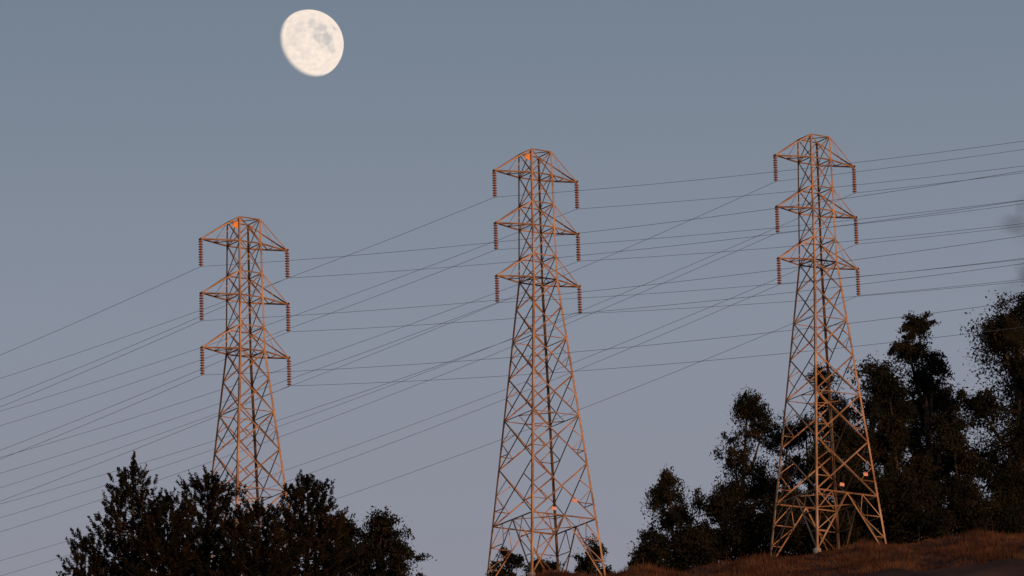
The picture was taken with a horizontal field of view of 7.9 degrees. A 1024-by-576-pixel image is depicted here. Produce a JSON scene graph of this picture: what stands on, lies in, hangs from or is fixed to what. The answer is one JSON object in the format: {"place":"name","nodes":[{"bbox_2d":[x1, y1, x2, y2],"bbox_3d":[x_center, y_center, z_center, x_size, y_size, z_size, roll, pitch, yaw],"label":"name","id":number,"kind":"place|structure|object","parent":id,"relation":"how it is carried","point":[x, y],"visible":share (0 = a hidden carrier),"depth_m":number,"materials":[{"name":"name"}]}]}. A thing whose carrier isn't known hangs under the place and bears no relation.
{"place":"outdoors","nodes":[
{"label":"outdoors","id":0,"kind":"place"},
{"bbox_2d":[0,0,1023,575],"label":"sky","id":1,"kind":"structure","parent":0,"point":[131,131],"materials":[{"name":"blue"}]},
{"bbox_2d":[525,526,1023,575],"bbox_3d":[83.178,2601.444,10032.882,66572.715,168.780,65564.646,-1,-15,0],"label":"hillside ground","id":2,"kind":"structure","parent":0,"point":[1008,567],"depth_m":660.81,"materials":[{"name":"brown plant"}]},
{"bbox_2d":[56,530,114,575],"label":"pine tree","id":3,"kind":"object","parent":2,"relation":"on","point":[83,546],"visible":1,"depth_m":616.98,"materials":[{"name":"green plant"}]},
{"bbox_2d":[65,451,203,575],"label":"pine tree","id":4,"kind":"object","parent":2,"relation":"on","point":[124,493],"visible":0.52,"depth_m":625.24,"materials":[{"name":"green plant"}]},
{"bbox_2d":[111,487,224,575],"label":"pine tree","id":5,"kind":"object","parent":2,"relation":"on","point":[178,524],"visible":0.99,"depth_m":612.74,"materials":[{"name":"green plant"}]},
{"bbox_2d":[146,464,281,575],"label":"pine tree","id":6,"kind":"object","parent":2,"relation":"on","point":[212,514],"visible":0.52,"depth_m":619.92,"materials":[{"name":"green plant"}]},
{"bbox_2d":[198,216,291,575],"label":"transmission tower","id":7,"kind":"structure","parent":2,"relation":"on","point":[236,225],"depth_m":669.63,"materials":[{"name":"metal"}]},
{"bbox_2d":[0,171,1023,500],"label":"power line","id":8,"kind":"object","parent":7,"relation":"attached to","point":[526,317],"visible":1,"depth_m":626.93,"materials":[{"name":"metal"}]},
{"bbox_2d":[190,495,325,575],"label":"pine tree","id":9,"kind":"object","parent":2,"relation":"on","point":[256,543],"visible":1,"depth_m":609.76,"materials":[{"name":"green plant"}]},
{"bbox_2d":[248,469,369,575],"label":"pine tree","id":10,"kind":"object","parent":2,"relation":"on","point":[335,556],"visible":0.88,"depth_m":615.69,"materials":[{"name":"green plant"}]},
{"bbox_2d":[304,511,374,575],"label":"oak tree","id":11,"kind":"object","parent":2,"relation":"on","point":[342,538],"visible":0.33,"depth_m":625.89,"materials":[{"name":"green plant"}]},
{"bbox_2d":[345,506,436,575],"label":"oak tree","id":12,"kind":"object","parent":2,"relation":"on","point":[382,535],"visible":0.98,"depth_m":623.64,"materials":[{"name":"green plant"}]},
{"bbox_2d":[485,545,525,575],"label":"oak tree","id":13,"kind":"object","parent":2,"relation":"on","point":[515,560],"visible":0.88,"depth_m":713.69,"materials":[{"name":"green plant"}]},
{"bbox_2d":[521,557,564,575],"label":"oak tree","id":14,"kind":"object","parent":2,"relation":"on","point":[552,565],"visible":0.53,"depth_m":724.83,"materials":[{"name":"green plant"}]},
{"bbox_2d":[487,148,605,575],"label":"transmission tower","id":15,"kind":"structure","parent":2,"relation":"on","point":[529,157],"depth_m":685.76,"materials":[{"name":"metal"}]},
{"bbox_2d":[0,141,1023,503],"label":"power line","id":16,"kind":"object","parent":15,"relation":"attached to","point":[554,299],"visible":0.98,"depth_m":688.36,"materials":[{"name":"metal"}]},
{"bbox_2d":[570,533,618,574],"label":"oak tree","id":17,"kind":"object","parent":2,"relation":"on","point":[585,564],"visible":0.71,"depth_m":720.05,"materials":[{"name":"green plant"}]},
{"bbox_2d":[624,546,649,568],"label":"shrub","id":18,"kind":"object","parent":2,"relation":"on","point":[633,557],"visible":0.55,"depth_m":721.20,"materials":[{"name":"green plant"}]},
{"bbox_2d":[625,528,680,570],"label":"shrub","id":19,"kind":"object","parent":2,"relation":"on","point":[655,551],"visible":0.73,"depth_m":721.84,"materials":[{"name":"green plant"}]},
{"bbox_2d":[630,463,703,566],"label":"eucalyptus tree","id":20,"kind":"object","parent":2,"relation":"on","point":[663,491],"visible":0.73,"depth_m":731.69,"materials":[{"name":"green plant"}]},
{"bbox_2d":[659,517,726,571],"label":"shrub","id":21,"kind":"object","parent":2,"relation":"on","point":[687,542],"visible":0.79,"depth_m":723.43,"materials":[{"name":"green plant"}]},
{"bbox_2d":[673,475,767,570],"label":"eucalyptus tree","id":22,"kind":"object","parent":2,"relation":"on","point":[717,502],"visible":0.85,"depth_m":725.99,"materials":[{"name":"green plant"}]},
{"bbox_2d":[692,492,774,563],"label":"shrub","id":23,"kind":"object","parent":2,"relation":"on","point":[749,511],"visible":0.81,"depth_m":724.90,"materials":[{"name":"green plant"}]},
{"bbox_2d":[681,384,797,562],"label":"eucalyptus tree","id":24,"kind":"object","parent":2,"relation":"on","point":[750,408],"visible":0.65,"depth_m":742.12,"materials":[{"name":"green plant"}]},
{"bbox_2d":[745,493,822,557],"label":"shrub","id":25,"kind":"object","parent":2,"relation":"on","point":[793,542],"visible":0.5,"depth_m":720.98,"materials":[{"name":"green plant"}]},
{"bbox_2d":[760,421,808,552],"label":"eucalyptus tree","id":26,"kind":"object","parent":2,"relation":"on","point":[785,475],"visible":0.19,"depth_m":760.04,"materials":[{"name":"green plant"}]},
{"bbox_2d":[773,362,848,550],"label":"eucalyptus tree","id":27,"kind":"object","parent":2,"relation":"on","point":[803,435],"visible":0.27,"depth_m":744.27,"materials":[{"name":"green plant"}]},
{"bbox_2d":[783,491,867,556],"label":"shrub","id":28,"kind":"object","parent":2,"relation":"on","point":[806,551],"visible":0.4,"depth_m":721.86,"materials":[{"name":"green plant"}]},
{"bbox_2d":[770,133,886,555],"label":"transmission tower","id":29,"kind":"structure","parent":2,"relation":"on","point":[814,261],"depth_m":700.72,"materials":[{"name":"metal"}]},
{"bbox_2d":[0,149,1023,575],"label":"power line","id":30,"kind":"object","parent":29,"relation":"attached to","point":[558,327],"visible":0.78,"depth_m":737.21,"materials":[{"name":"metal"}]},
{"bbox_2d":[771,405,899,553],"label":"eucalyptus tree","id":31,"kind":"object","parent":2,"relation":"on","point":[844,452],"visible":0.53,"depth_m":722.20,"materials":[{"name":"green plant"}]},
{"bbox_2d":[800,351,924,536],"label":"eucalyptus tree","id":32,"kind":"object","parent":2,"relation":"on","point":[873,372],"visible":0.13,"depth_m":736.34,"materials":[{"name":"green plant"}]},
{"bbox_2d":[841,482,907,545],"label":"shrub","id":33,"kind":"object","parent":2,"relation":"on","point":[871,536],"visible":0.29,"depth_m":725.51,"materials":[{"name":"green plant"}]},
{"bbox_2d":[854,368,962,544],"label":"eucalyptus tree","id":34,"kind":"object","parent":2,"relation":"on","point":[893,417],"visible":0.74,"depth_m":726.85,"materials":[{"name":"green plant"}]},
{"bbox_2d":[872,472,961,544],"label":"shrub","id":35,"kind":"object","parent":2,"relation":"on","point":[911,505],"visible":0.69,"depth_m":719.75,"materials":[{"name":"green plant"}]},
{"bbox_2d":[887,310,966,508],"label":"eucalyptus tree","id":36,"kind":"object","parent":2,"relation":"on","point":[910,353],"visible":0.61,"depth_m":744.71,"materials":[{"name":"green plant"}]},
{"bbox_2d":[905,376,989,542],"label":"eucalyptus tree","id":37,"kind":"object","parent":2,"relation":"on","point":[941,397],"visible":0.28,"depth_m":747.85,"materials":[{"name":"green plant"}]},
{"bbox_2d":[922,403,1011,536],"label":"eucalyptus tree","id":38,"kind":"object","parent":2,"relation":"on","point":[952,437],"visible":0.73,"depth_m":725.98,"materials":[{"name":"green plant"}]},
{"bbox_2d":[921,467,1015,541],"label":"shrub","id":39,"kind":"object","parent":2,"relation":"on","point":[955,499],"visible":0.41,"depth_m":722.68,"materials":[{"name":"green plant"}]},
{"bbox_2d":[939,290,1023,516],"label":"eucalyptus tree","id":40,"kind":"object","parent":2,"relation":"on","point":[999,344],"visible":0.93,"depth_m":731.42,"materials":[{"name":"green plant"}]},
{"bbox_2d":[966,385,1023,524],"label":"eucalyptus tree","id":41,"kind":"object","parent":2,"relation":"on","point":[976,444],"visible":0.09,"depth_m":737.94,"materials":[{"name":"green plant"}]},
{"bbox_2d":[984,453,1023,534],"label":"shrub","id":42,"kind":"object","parent":2,"relation":"on","point":[1014,514],"visible":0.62,"depth_m":725.71,"materials":[{"name":"green plant"}]},
{"bbox_2d":[993,346,1023,501],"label":"eucalyptus tree","id":43,"kind":"object","parent":2,"relation":"on","point":[1013,398],"visible":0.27,"depth_m":737.19,"materials":[{"name":"green plant"}]},
{"bbox_2d":[995,201,1023,343],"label":"branch","id":44,"kind":"object","parent":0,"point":[1014,224],"visible":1,"depth_m":24.02,"materials":[{"name":"grey plant"}]}
]}

